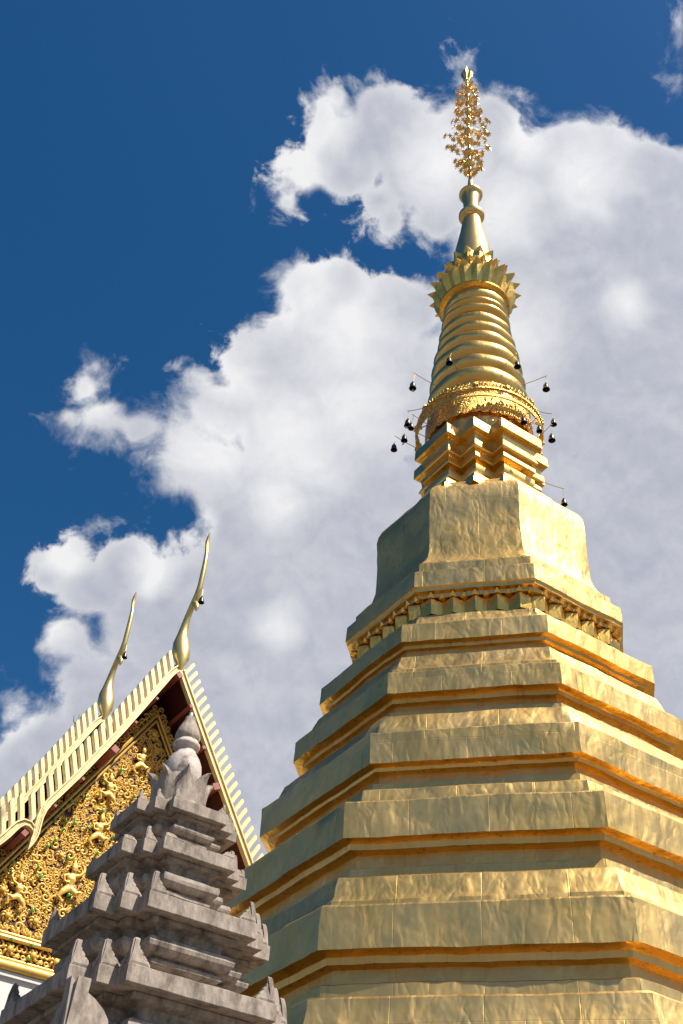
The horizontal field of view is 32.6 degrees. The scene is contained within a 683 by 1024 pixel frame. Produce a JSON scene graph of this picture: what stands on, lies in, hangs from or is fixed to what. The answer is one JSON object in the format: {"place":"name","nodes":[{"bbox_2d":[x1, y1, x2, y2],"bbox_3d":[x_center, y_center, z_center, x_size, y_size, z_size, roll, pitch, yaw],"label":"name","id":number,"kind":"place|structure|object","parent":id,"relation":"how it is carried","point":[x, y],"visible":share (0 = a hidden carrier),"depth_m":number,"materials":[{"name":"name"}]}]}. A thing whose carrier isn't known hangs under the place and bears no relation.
{"place":"outdoors","nodes":[
{"label":"outdoors","id":0,"kind":"place"},
{"bbox_2d":[0,0,682,861],"label":"sky","id":1,"kind":"structure","parent":0,"point":[227,227],"materials":[{"name":"blue"}]},
{"label":"ground","id":2,"kind":"structure","parent":0,"visible":0},
{"bbox_2d":[0,533,263,1012],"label":"temple hall","id":3,"kind":"structure","parent":2,"relation":"on","point":[57,813],"depth_m":26.11,"materials":[{"name":"gold metal"}]},
{"bbox_2d":[121,644,126,658],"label":"wind bell","id":4,"kind":"object","parent":3,"relation":"attached to","point":[124,655],"visible":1,"depth_m":32.46,"materials":[{"name":"black metal"}]},
{"bbox_2d":[198,588,203,604],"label":"wind bell","id":5,"kind":"object","parent":3,"relation":"attached to","point":[201,600],"visible":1,"depth_m":29.11,"materials":[{"name":"black metal"}]},
{"bbox_2d":[0,712,286,1023],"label":"stone pagoda","id":6,"kind":"object","parent":2,"relation":"on","point":[149,930],"visible":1,"depth_m":8.49,"materials":[{"name":"grey stone"}]},
{"bbox_2d":[224,66,682,1023],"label":"golden chedi","id":7,"kind":"structure","parent":2,"relation":"on","point":[474,814],"depth_m":14.86,"materials":[{"name":"gold metal"}]},
{"bbox_2d":[391,436,417,451],"bbox_3d":[1.242,-1.192,22.760,0.714,0.436,0.132,31,-49,-27],"label":"wind bell","id":8,"kind":"object","parent":7,"relation":"hanging from","point":[393,448],"visible":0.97,"depth_m":22.56,"materials":[{"name":"black metal"}]},
{"bbox_2d":[404,408,421,428],"bbox_3d":[1.446,-1.850,22.813,0.463,0.456,0.152,-10,-44,15],"label":"wind bell","id":9,"kind":"object","parent":7,"relation":"hanging from","point":[407,422],"visible":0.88,"depth_m":22.78,"materials":[{"name":"black metal"}]},
{"bbox_2d":[401,426,429,445],"bbox_3d":[1.466,-1.358,22.349,0.735,0.506,0.132,20,-45,-18],"label":"wind bell","id":10,"kind":"object","parent":7,"relation":"hanging from","point":[404,439],"visible":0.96,"depth_m":22.20,"materials":[{"name":"black metal"}]},
{"bbox_2d":[409,373,435,392],"bbox_3d":[1.658,-2.432,23.305,0.787,0.576,0.150,30,-49,-27],"label":"wind bell","id":11,"kind":"object","parent":7,"relation":"hanging from","point":[412,387],"visible":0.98,"depth_m":23.10,"materials":[{"name":"black metal"}]},
{"bbox_2d":[408,414,436,430],"bbox_3d":[1.595,-1.530,22.315,0.846,0.446,0.118,32,-49,-28],"label":"wind bell","id":12,"kind":"object","parent":7,"relation":"hanging from","point":[411,427],"visible":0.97,"depth_m":22.08,"materials":[{"name":"black metal"}]},
{"bbox_2d":[446,352,456,368],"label":"wind bell","id":13,"kind":"object","parent":7,"relation":"hanging from","point":[449,362],"visible":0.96,"depth_m":22.74,"materials":[{"name":"black metal"}]},
{"bbox_2d":[507,355,520,369],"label":"wind bell","id":14,"kind":"object","parent":7,"relation":"hanging from","point":[517,366],"visible":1,"depth_m":22.89,"materials":[{"name":"black metal"}]},
{"bbox_2d":[509,409,526,424],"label":"wind bell","id":15,"kind":"object","parent":7,"relation":"hanging from","point":[523,421],"visible":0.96,"depth_m":21.31,"materials":[{"name":"black metal"}]},
{"bbox_2d":[523,417,542,433],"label":"wind bell","id":16,"kind":"object","parent":7,"relation":"hanging from","point":[539,430],"visible":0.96,"depth_m":21.41,"materials":[{"name":"black metal"}]},
{"bbox_2d":[523,375,549,391],"bbox_3d":[3.852,-2.462,23.332,0.668,0.446,0.149,-26,-50,28],"label":"wind bell","id":17,"kind":"object","parent":7,"relation":"hanging from","point":[546,388],"visible":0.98,"depth_m":23.13,"materials":[{"name":"black metal"}]},
{"bbox_2d":[537,424,555,442],"bbox_3d":[3.766,-1.327,21.900,0.138,0.476,0.651,25,-46,-22],"label":"wind bell","id":18,"kind":"object","parent":7,"relation":"hanging from","point":[551,439],"visible":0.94,"depth_m":21.66,"materials":[{"name":"black metal"}]},
{"bbox_2d":[539,411,556,426],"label":"wind bell","id":19,"kind":"object","parent":7,"relation":"hanging from","point":[553,423],"visible":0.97,"depth_m":23.08,"materials":[{"name":"black metal"}]},
{"bbox_2d":[543,482,567,507],"bbox_3d":[3.985,-0.296,21.769,0.486,0.536,0.124,17,-44,-15],"label":"wind bell","id":20,"kind":"object","parent":7,"relation":"hanging from","point":[564,503],"visible":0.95,"depth_m":21.77,"materials":[{"name":"black metal"}]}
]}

